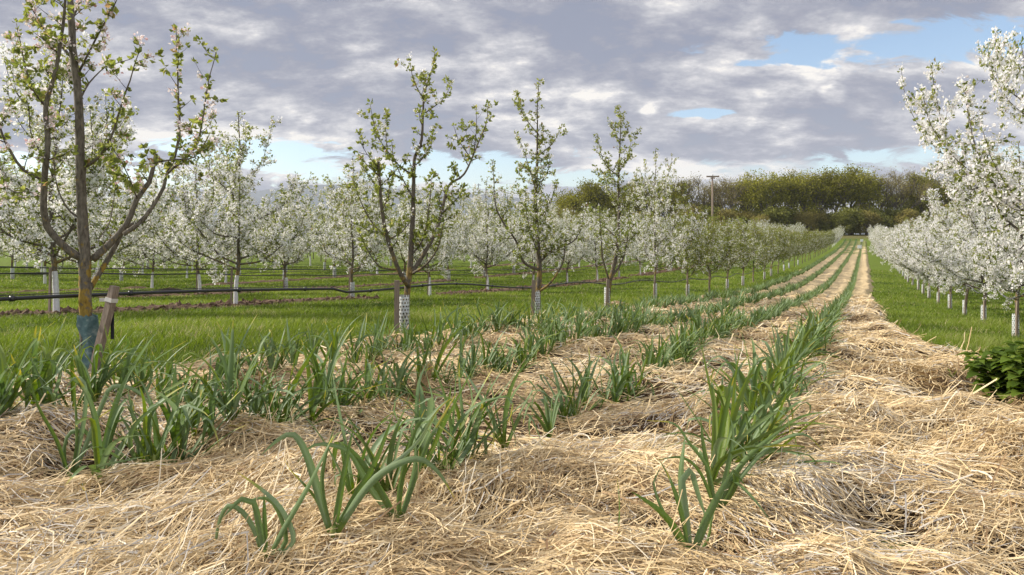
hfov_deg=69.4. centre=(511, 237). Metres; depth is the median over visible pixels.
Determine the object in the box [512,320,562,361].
leek
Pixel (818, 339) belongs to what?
leek
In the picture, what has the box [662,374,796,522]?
leek
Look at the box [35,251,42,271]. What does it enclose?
apple tree
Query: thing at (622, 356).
leek
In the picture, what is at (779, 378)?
leek
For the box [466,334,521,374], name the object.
leek
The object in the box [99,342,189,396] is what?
leek
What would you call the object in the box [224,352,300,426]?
leek
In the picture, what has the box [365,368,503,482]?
leek
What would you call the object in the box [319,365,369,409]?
leek
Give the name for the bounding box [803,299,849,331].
leek
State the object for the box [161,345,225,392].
leek
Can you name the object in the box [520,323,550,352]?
leek
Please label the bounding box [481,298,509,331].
leek
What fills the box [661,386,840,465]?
leek
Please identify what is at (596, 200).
forest tree
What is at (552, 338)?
leek
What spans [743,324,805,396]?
leek
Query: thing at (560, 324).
leek
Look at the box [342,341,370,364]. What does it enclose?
leek
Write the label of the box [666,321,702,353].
leek
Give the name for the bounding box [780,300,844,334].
leek
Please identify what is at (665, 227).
apple tree
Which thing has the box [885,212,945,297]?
apple tree
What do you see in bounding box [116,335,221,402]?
leek
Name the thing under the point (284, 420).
leek
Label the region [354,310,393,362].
leek
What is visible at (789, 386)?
leek
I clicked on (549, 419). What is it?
leek
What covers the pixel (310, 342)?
leek
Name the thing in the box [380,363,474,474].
leek
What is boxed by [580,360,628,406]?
leek
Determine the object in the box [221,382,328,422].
leek
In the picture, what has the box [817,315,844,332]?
leek
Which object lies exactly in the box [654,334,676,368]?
leek
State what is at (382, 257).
apple tree
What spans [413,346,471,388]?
leek
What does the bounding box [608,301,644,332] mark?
leek
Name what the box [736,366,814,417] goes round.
leek
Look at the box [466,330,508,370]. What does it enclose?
leek
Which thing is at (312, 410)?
leek
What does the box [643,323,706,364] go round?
leek
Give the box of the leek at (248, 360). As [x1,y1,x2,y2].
[237,339,273,379]
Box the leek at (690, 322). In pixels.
[678,316,696,339]
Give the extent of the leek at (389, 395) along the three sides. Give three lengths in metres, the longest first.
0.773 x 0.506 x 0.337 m
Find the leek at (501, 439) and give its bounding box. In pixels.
[447,356,548,450]
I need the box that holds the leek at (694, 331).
[688,323,699,344]
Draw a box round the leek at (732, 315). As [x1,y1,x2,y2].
[707,303,756,328]
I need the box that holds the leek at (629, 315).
[607,301,648,330]
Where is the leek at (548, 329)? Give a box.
[519,315,555,343]
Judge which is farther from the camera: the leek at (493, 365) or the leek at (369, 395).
the leek at (493, 365)
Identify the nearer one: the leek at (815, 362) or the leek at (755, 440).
the leek at (755, 440)
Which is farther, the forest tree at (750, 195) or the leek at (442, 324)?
the forest tree at (750, 195)
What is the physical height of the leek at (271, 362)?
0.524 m
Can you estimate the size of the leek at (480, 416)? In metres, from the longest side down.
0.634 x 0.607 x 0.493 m
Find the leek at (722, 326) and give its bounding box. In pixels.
[715,317,737,334]
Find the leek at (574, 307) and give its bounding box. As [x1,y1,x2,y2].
[570,301,587,323]
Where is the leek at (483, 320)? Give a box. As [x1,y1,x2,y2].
[463,309,493,341]
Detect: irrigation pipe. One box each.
[0,246,828,301]
[0,253,714,270]
[0,253,723,275]
[23,257,589,274]
[27,252,576,272]
[919,278,1023,298]
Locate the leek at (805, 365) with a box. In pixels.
[758,340,839,385]
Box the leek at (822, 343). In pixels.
[812,328,830,352]
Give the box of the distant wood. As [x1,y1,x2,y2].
[578,185,992,233]
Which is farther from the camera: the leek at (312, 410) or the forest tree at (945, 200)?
the forest tree at (945, 200)
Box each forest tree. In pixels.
[550,187,588,214]
[553,177,607,209]
[580,184,610,209]
[594,185,647,215]
[608,182,648,213]
[615,177,665,213]
[647,177,697,217]
[666,171,732,208]
[690,178,737,210]
[694,175,750,210]
[723,168,777,213]
[739,171,797,214]
[771,168,809,210]
[787,168,825,228]
[794,169,841,231]
[806,165,869,227]
[817,163,878,234]
[843,166,888,234]
[866,166,916,210]
[875,169,936,208]
[901,170,953,213]
[916,175,967,210]
[936,180,973,214]
[964,177,982,212]
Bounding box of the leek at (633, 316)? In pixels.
[625,306,646,327]
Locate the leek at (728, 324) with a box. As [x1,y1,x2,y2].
[718,318,732,338]
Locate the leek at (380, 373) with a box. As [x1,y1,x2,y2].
[332,348,396,398]
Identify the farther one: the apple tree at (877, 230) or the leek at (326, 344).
the apple tree at (877, 230)
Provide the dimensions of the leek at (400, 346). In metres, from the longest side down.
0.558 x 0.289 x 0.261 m
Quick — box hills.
[0,185,891,233]
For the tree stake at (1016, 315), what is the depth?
16.47 m
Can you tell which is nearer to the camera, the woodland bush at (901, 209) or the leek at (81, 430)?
the leek at (81, 430)
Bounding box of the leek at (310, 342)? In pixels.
[296,324,327,365]
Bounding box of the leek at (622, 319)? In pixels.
[596,308,642,331]
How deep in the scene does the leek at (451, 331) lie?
8.96 m
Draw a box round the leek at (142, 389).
[104,349,170,396]
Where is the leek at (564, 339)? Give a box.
[535,308,569,347]
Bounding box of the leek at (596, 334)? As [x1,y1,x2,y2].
[587,315,607,337]
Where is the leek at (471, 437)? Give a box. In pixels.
[362,358,534,465]
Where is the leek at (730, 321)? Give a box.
[711,309,742,332]
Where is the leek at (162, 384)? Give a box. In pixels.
[148,352,208,403]
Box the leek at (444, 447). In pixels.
[397,381,526,462]
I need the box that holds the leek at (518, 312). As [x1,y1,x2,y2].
[490,297,527,328]
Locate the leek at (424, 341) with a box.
[419,331,436,354]
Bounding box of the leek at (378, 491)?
[298,393,456,521]
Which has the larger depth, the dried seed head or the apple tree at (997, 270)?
the apple tree at (997, 270)
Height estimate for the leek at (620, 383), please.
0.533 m
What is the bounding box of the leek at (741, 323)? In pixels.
[724,311,756,332]
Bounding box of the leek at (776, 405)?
[714,378,825,451]
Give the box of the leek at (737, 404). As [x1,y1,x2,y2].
[716,354,789,474]
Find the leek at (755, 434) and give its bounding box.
[658,402,812,460]
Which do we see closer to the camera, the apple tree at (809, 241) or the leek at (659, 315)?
the leek at (659, 315)
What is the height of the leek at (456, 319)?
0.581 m
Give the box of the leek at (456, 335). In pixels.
[431,324,473,345]
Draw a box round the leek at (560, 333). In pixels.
[546,312,573,347]
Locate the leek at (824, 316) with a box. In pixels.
[820,306,835,330]
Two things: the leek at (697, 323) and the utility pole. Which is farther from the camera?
the utility pole
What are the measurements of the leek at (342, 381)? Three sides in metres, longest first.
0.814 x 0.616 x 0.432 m
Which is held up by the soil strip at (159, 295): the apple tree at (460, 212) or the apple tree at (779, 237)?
the apple tree at (460, 212)
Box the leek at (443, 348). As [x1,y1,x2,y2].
[376,319,494,386]
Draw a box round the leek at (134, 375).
[73,324,183,395]
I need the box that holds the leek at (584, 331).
[564,299,610,339]
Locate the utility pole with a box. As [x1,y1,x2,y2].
[706,175,718,261]
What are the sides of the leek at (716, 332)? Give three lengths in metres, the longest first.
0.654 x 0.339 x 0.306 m
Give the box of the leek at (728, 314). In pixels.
[711,298,742,323]
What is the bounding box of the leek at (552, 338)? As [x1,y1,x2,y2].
[534,316,575,351]
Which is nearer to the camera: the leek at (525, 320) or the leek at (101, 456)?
the leek at (101, 456)
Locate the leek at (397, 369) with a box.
[385,362,432,400]
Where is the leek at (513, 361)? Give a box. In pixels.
[496,344,527,373]
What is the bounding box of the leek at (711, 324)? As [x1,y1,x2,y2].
[701,309,732,335]
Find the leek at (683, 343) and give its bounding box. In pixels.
[670,318,693,363]
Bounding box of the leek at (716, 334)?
[712,317,729,338]
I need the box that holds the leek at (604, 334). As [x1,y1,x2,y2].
[593,316,617,337]
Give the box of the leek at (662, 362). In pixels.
[634,339,680,369]
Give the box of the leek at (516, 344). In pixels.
[505,326,551,368]
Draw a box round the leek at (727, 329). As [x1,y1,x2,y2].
[708,320,746,342]
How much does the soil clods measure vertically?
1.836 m
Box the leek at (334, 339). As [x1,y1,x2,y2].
[323,323,350,364]
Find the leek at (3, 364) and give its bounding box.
[0,322,66,410]
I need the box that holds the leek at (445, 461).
[372,362,509,476]
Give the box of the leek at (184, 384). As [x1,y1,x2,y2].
[171,363,219,404]
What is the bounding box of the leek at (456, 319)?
[442,304,470,340]
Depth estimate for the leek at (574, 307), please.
12.82 m
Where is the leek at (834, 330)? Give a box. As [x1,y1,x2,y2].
[804,312,850,341]
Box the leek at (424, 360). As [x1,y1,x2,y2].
[385,333,460,401]
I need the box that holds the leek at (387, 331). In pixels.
[360,311,404,349]
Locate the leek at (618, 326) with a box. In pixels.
[608,310,623,332]
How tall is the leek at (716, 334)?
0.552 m
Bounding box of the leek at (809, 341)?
[781,316,836,360]
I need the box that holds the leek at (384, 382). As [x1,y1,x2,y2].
[352,357,417,401]
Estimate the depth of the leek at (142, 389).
5.14 m
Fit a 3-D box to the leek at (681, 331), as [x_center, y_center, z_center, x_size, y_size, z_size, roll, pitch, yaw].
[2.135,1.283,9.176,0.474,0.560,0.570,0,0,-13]
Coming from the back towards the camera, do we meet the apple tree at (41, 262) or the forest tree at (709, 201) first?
the forest tree at (709, 201)
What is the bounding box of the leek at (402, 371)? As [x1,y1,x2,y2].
[356,338,442,401]
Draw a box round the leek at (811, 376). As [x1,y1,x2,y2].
[785,358,835,390]
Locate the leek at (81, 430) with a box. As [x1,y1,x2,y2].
[29,374,157,481]
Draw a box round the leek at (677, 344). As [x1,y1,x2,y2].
[655,320,711,364]
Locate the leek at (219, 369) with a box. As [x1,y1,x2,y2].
[196,344,247,386]
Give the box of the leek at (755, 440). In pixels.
[664,343,845,465]
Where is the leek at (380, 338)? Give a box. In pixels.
[367,316,391,356]
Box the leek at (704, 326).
[700,313,722,338]
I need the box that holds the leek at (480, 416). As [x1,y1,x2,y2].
[398,363,506,451]
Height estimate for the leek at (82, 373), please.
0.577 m
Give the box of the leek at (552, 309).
[537,300,562,317]
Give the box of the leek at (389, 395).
[372,363,412,407]
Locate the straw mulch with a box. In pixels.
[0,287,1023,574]
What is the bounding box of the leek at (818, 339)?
[770,307,847,362]
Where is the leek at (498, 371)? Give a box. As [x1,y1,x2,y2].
[488,339,524,372]
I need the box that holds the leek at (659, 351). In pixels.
[628,329,689,368]
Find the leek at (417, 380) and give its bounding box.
[390,363,463,400]
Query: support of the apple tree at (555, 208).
on the soil strip at (159, 295)
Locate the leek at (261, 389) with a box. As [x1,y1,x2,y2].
[204,357,290,420]
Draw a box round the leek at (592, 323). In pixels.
[575,310,596,338]
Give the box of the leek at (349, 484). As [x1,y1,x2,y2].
[267,373,442,496]
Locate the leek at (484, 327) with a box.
[471,298,509,331]
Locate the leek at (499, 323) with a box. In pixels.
[479,308,515,333]
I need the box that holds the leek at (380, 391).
[375,369,392,399]
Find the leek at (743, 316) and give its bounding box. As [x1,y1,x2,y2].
[735,305,747,328]
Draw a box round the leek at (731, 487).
[647,414,820,515]
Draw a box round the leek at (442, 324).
[435,306,462,346]
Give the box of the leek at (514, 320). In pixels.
[510,310,524,331]
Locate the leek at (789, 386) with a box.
[729,353,824,395]
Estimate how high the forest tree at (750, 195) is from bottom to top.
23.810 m
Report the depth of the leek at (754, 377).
5.43 m
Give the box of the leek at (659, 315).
[645,307,672,325]
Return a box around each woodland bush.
[542,205,577,223]
[577,205,621,222]
[589,207,620,224]
[665,204,702,222]
[691,204,731,222]
[709,207,737,225]
[736,210,755,220]
[738,215,748,223]
[747,214,773,226]
[756,205,792,225]
[770,205,801,226]
[787,211,803,224]
[795,211,819,233]
[812,210,833,231]
[814,211,839,232]
[832,206,867,234]
[833,214,857,234]
[855,209,883,234]
[860,207,898,229]
[879,205,917,225]
[880,206,903,230]
[889,208,918,228]
[916,210,934,222]
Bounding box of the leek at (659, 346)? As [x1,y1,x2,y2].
[636,331,671,370]
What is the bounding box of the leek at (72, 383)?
[42,348,118,410]
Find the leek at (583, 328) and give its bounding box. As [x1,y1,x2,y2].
[565,315,601,338]
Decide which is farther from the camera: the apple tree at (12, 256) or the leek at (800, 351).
the apple tree at (12, 256)
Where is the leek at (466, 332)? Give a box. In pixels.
[457,306,469,337]
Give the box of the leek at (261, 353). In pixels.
[235,328,283,372]
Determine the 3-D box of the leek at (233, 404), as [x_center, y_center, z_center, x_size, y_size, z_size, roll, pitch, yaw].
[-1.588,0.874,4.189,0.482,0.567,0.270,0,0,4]
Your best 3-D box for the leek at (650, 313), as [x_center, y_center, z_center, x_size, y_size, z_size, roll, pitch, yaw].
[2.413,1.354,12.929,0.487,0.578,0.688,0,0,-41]
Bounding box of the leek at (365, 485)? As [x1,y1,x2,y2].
[261,397,455,542]
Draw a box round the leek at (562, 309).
[540,297,575,318]
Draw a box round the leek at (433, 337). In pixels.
[421,309,438,349]
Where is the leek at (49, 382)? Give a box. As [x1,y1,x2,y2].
[7,335,62,408]
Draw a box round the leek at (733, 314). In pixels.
[720,306,740,328]
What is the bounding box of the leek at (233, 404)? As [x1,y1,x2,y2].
[191,340,277,426]
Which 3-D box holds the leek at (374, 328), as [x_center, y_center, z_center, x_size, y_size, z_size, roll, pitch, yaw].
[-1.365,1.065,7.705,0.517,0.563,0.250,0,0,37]
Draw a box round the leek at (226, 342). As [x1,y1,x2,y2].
[209,315,256,382]
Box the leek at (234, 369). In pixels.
[232,352,261,390]
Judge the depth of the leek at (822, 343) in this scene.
9.27 m
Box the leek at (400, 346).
[385,339,421,354]
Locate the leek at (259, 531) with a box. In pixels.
[215,436,332,562]
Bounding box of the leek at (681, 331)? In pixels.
[679,320,708,357]
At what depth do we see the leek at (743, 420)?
4.55 m
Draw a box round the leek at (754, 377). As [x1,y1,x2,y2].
[703,338,821,432]
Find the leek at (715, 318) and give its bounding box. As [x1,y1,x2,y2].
[704,305,737,328]
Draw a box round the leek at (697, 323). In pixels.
[687,305,700,333]
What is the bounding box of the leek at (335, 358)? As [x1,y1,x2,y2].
[270,327,353,415]
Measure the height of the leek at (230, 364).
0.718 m
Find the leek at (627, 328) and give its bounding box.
[619,318,638,334]
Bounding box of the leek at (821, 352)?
[797,315,839,357]
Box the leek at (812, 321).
[791,309,825,339]
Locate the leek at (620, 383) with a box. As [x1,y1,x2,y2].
[604,353,639,402]
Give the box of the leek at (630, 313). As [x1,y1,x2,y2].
[620,304,649,320]
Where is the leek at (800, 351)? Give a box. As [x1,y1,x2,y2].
[771,325,821,365]
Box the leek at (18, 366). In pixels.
[0,332,78,417]
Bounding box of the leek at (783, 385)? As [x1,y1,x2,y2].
[746,341,813,400]
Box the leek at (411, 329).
[403,316,429,352]
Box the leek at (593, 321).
[572,309,613,337]
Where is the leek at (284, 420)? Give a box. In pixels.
[242,351,360,424]
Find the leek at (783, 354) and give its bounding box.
[772,317,821,374]
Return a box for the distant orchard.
[141,221,728,260]
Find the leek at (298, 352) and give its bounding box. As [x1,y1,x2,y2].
[283,331,306,370]
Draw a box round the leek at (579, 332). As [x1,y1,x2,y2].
[567,309,594,341]
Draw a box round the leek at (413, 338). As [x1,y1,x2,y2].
[390,327,422,350]
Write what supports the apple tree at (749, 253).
on the ground at (872, 260)
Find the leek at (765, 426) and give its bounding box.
[693,383,808,454]
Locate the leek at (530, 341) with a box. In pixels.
[515,331,540,368]
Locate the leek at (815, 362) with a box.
[736,327,839,382]
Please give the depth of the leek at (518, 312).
10.41 m
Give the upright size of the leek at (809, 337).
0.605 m
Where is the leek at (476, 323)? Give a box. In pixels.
[466,312,484,335]
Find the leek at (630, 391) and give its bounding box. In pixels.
[598,347,674,400]
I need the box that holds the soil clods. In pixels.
[0,267,681,316]
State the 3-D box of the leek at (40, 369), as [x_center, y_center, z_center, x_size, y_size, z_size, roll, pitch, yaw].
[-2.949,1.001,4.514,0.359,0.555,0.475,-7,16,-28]
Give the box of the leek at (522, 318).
[504,303,532,331]
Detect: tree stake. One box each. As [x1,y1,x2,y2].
[48,267,51,311]
[88,285,119,373]
[230,267,232,303]
[349,268,350,296]
[394,280,399,331]
[530,280,535,316]
[605,279,609,307]
[653,276,655,297]
[686,271,688,295]
[949,286,951,308]
[964,289,966,315]
[983,292,984,320]
[1015,297,1019,336]
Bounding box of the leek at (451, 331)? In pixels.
[424,318,467,345]
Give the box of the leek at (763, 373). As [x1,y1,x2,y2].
[727,345,820,403]
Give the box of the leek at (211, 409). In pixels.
[183,381,242,444]
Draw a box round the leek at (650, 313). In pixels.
[633,301,662,323]
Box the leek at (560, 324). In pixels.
[541,311,575,338]
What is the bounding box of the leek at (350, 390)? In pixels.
[333,359,376,404]
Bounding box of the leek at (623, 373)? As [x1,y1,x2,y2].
[599,348,632,401]
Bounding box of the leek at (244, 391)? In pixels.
[213,357,299,424]
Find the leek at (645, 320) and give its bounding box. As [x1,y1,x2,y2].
[637,305,658,329]
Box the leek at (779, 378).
[749,335,809,402]
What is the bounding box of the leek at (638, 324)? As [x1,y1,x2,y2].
[627,309,651,332]
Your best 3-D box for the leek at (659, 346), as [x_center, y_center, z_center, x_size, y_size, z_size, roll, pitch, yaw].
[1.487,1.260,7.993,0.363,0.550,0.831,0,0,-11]
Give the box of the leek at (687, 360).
[681,337,708,363]
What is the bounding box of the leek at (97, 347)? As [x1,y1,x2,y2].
[38,324,150,399]
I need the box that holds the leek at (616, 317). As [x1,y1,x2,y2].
[598,305,630,337]
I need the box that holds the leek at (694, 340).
[686,331,711,353]
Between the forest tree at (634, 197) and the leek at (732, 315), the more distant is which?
the forest tree at (634, 197)
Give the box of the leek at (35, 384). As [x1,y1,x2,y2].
[11,317,87,407]
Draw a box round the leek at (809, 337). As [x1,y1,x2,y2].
[789,322,822,353]
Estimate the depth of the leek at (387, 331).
7.98 m
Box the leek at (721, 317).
[711,307,739,333]
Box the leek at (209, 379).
[154,342,226,402]
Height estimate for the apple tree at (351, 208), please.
4.963 m
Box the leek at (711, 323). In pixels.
[698,316,722,336]
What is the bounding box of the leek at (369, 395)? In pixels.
[333,338,387,406]
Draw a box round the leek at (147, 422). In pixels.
[53,373,228,477]
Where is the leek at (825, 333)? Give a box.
[791,316,833,339]
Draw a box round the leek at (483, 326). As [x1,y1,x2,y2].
[458,309,506,334]
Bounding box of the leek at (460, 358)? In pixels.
[445,330,471,383]
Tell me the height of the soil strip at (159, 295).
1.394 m
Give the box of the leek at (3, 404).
[0,332,61,410]
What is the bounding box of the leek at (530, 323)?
[505,312,542,328]
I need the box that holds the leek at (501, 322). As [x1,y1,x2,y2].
[487,307,516,332]
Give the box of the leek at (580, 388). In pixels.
[545,350,603,421]
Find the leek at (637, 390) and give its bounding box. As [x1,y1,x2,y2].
[616,354,661,399]
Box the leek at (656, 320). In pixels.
[650,307,669,325]
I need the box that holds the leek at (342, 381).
[293,347,384,420]
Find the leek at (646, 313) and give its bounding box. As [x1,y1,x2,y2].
[628,298,661,326]
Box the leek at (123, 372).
[86,334,155,400]
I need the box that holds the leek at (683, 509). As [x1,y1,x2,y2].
[617,438,734,552]
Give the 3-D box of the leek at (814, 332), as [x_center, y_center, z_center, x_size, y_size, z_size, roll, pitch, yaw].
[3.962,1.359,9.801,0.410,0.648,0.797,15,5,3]
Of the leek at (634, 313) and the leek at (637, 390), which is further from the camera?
the leek at (634, 313)
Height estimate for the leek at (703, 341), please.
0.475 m
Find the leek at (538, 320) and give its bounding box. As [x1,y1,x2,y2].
[522,306,557,332]
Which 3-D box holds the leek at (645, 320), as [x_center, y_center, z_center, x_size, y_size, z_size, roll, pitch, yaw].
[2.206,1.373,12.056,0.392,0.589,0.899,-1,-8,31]
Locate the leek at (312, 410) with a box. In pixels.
[283,338,381,436]
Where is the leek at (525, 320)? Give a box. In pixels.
[516,312,541,333]
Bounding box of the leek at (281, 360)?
[260,327,313,369]
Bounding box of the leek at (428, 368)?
[419,349,437,384]
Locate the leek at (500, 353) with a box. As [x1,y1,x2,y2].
[476,337,523,370]
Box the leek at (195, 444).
[118,392,242,461]
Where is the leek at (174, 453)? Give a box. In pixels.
[98,402,253,465]
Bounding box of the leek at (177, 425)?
[139,364,209,461]
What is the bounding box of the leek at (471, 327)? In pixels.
[463,316,487,343]
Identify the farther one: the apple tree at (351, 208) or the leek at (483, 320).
the apple tree at (351, 208)
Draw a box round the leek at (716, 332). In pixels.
[699,326,731,338]
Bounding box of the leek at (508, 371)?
[480,340,545,376]
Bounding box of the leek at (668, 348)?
[627,323,697,368]
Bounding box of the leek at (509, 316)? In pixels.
[499,307,513,327]
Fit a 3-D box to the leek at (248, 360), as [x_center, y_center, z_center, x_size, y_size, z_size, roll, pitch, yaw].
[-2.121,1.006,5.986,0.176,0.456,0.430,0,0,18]
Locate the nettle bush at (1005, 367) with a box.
[956,340,1023,402]
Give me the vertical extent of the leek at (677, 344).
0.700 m
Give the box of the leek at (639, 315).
[627,305,649,325]
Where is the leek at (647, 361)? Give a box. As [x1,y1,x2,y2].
[625,339,670,371]
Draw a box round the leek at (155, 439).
[99,383,218,463]
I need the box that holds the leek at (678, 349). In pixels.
[670,332,700,362]
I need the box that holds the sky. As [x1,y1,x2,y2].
[0,0,1023,212]
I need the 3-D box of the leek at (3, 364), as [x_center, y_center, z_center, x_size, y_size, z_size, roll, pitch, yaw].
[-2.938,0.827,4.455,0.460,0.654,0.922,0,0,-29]
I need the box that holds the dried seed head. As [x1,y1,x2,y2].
[408,360,433,406]
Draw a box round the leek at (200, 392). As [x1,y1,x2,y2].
[160,366,255,446]
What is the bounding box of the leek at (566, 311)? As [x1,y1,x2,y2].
[554,302,584,323]
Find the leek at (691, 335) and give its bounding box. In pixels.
[664,313,716,357]
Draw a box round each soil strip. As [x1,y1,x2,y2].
[0,255,752,317]
[1,257,588,293]
[36,258,659,300]
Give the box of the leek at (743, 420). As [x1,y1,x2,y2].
[695,371,798,462]
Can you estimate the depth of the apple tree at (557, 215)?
88.32 m
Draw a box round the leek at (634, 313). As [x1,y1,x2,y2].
[620,304,639,324]
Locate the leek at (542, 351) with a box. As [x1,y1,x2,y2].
[530,329,558,359]
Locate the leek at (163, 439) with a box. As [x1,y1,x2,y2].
[112,375,207,468]
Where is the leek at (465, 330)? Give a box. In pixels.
[443,304,470,340]
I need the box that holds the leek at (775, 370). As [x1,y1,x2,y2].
[687,332,802,406]
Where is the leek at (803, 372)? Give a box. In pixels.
[747,342,830,401]
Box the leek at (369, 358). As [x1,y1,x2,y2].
[356,325,393,362]
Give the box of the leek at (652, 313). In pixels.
[625,298,666,325]
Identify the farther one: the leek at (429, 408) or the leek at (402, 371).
the leek at (402, 371)
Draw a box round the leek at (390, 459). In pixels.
[326,399,451,494]
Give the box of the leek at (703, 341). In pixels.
[695,319,725,353]
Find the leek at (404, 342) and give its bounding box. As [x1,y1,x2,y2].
[395,316,409,352]
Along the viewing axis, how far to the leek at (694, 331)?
9.58 m
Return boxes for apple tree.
[0,0,227,371]
[0,31,194,311]
[0,124,161,271]
[0,148,125,289]
[0,205,40,279]
[0,223,27,268]
[6,171,101,283]
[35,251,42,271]
[89,196,161,280]
[101,187,204,287]
[122,224,169,273]
[132,158,273,292]
[152,110,326,303]
[158,201,217,277]
[193,190,256,282]
[214,199,272,274]
[240,183,331,287]
[247,190,326,277]
[266,200,319,270]
[291,185,366,276]
[293,210,322,265]
[299,156,397,297]
[309,202,341,270]
[311,173,399,273]
[343,46,497,333]
[347,192,419,273]
[360,180,458,277]
[390,176,468,295]
[393,205,429,258]
[422,190,488,279]
[429,209,462,268]
[440,176,521,289]
[442,202,492,267]
[459,200,514,275]
[477,201,545,273]
[484,78,594,315]
[501,202,570,279]
[514,203,564,260]
[543,205,569,229]
[543,208,584,266]
[546,204,596,280]
[563,212,607,266]
[573,203,625,280]
[580,207,615,262]
[586,104,646,309]
[601,211,627,245]
[602,218,642,276]
[606,214,639,261]
[621,148,708,298]
[622,217,651,273]
[646,218,677,271]
[655,218,680,263]
[656,205,719,292]
[666,214,696,248]
[690,214,739,281]
[710,216,747,288]
[716,222,734,249]
[729,216,759,285]
[737,224,771,278]
[755,229,779,279]
[759,224,789,274]
[766,227,793,273]
[770,226,795,270]
[785,229,802,267]
[790,229,807,266]
[794,232,807,264]
[798,229,815,256]
[799,231,809,263]
[803,230,819,258]
[803,231,818,260]
[812,229,824,252]
[815,229,825,249]
[822,230,831,253]
[869,220,914,278]
[869,223,918,272]
[870,223,903,275]
[880,194,993,307]
[881,218,929,289]
[884,222,909,281]
[884,231,913,284]
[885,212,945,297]
[885,217,970,302]
[894,26,1023,290]
[894,168,1021,320]
[894,215,974,293]
[898,196,1023,314]
[909,56,1023,233]
[937,141,1023,336]
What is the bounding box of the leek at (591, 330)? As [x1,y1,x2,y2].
[573,308,604,339]
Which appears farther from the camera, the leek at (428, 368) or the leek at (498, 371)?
the leek at (498, 371)
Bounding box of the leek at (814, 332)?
[790,318,828,353]
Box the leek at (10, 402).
[0,360,42,415]
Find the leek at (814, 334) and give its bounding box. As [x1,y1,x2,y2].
[808,321,831,361]
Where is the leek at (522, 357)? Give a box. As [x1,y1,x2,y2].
[515,336,537,373]
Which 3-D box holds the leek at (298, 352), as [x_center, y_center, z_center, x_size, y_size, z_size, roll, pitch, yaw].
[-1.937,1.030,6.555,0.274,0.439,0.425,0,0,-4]
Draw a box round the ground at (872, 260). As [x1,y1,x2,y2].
[0,234,1023,551]
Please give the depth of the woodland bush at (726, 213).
235.67 m
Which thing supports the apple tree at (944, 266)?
on the ground at (872, 260)
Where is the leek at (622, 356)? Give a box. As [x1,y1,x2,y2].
[594,331,641,401]
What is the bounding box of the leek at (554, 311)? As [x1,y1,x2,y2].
[543,301,566,319]
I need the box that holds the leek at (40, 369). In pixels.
[12,352,60,406]
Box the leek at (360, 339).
[326,315,380,363]
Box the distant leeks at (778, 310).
[574,238,861,327]
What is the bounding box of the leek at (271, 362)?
[258,323,288,375]
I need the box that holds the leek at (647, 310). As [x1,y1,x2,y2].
[634,299,662,320]
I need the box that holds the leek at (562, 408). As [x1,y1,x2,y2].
[531,356,593,421]
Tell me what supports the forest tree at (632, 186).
on the ground at (872, 260)
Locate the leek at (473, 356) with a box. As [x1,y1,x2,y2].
[464,332,482,375]
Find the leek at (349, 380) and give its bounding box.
[302,355,410,408]
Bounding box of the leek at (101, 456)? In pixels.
[66,363,183,494]
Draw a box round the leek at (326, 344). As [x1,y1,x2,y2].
[302,315,360,362]
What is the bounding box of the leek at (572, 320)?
[551,306,597,343]
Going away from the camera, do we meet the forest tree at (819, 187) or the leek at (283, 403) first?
the leek at (283, 403)
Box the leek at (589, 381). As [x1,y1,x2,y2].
[557,347,612,405]
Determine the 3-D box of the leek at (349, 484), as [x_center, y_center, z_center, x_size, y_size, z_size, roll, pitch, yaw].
[-0.688,0.959,3.282,0.686,0.708,0.509,-3,-9,17]
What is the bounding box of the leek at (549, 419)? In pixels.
[512,390,575,437]
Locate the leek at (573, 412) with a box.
[537,372,622,417]
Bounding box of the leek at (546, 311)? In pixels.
[536,300,554,325]
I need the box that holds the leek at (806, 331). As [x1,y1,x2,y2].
[763,309,831,358]
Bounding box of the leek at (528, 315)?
[508,301,550,330]
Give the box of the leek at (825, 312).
[804,301,844,329]
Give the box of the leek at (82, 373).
[62,336,144,405]
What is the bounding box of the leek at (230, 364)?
[147,324,295,414]
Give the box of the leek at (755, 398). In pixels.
[713,347,792,433]
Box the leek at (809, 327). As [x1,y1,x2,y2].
[780,314,827,344]
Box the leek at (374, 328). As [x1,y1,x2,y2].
[365,315,395,355]
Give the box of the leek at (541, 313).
[524,297,561,328]
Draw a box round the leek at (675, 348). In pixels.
[650,320,708,362]
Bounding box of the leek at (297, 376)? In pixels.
[204,340,360,422]
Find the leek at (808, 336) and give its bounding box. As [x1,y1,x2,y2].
[767,322,834,359]
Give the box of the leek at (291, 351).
[277,321,312,364]
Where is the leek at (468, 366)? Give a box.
[451,344,489,381]
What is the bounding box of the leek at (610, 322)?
[583,303,623,336]
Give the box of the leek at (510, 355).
[492,341,531,372]

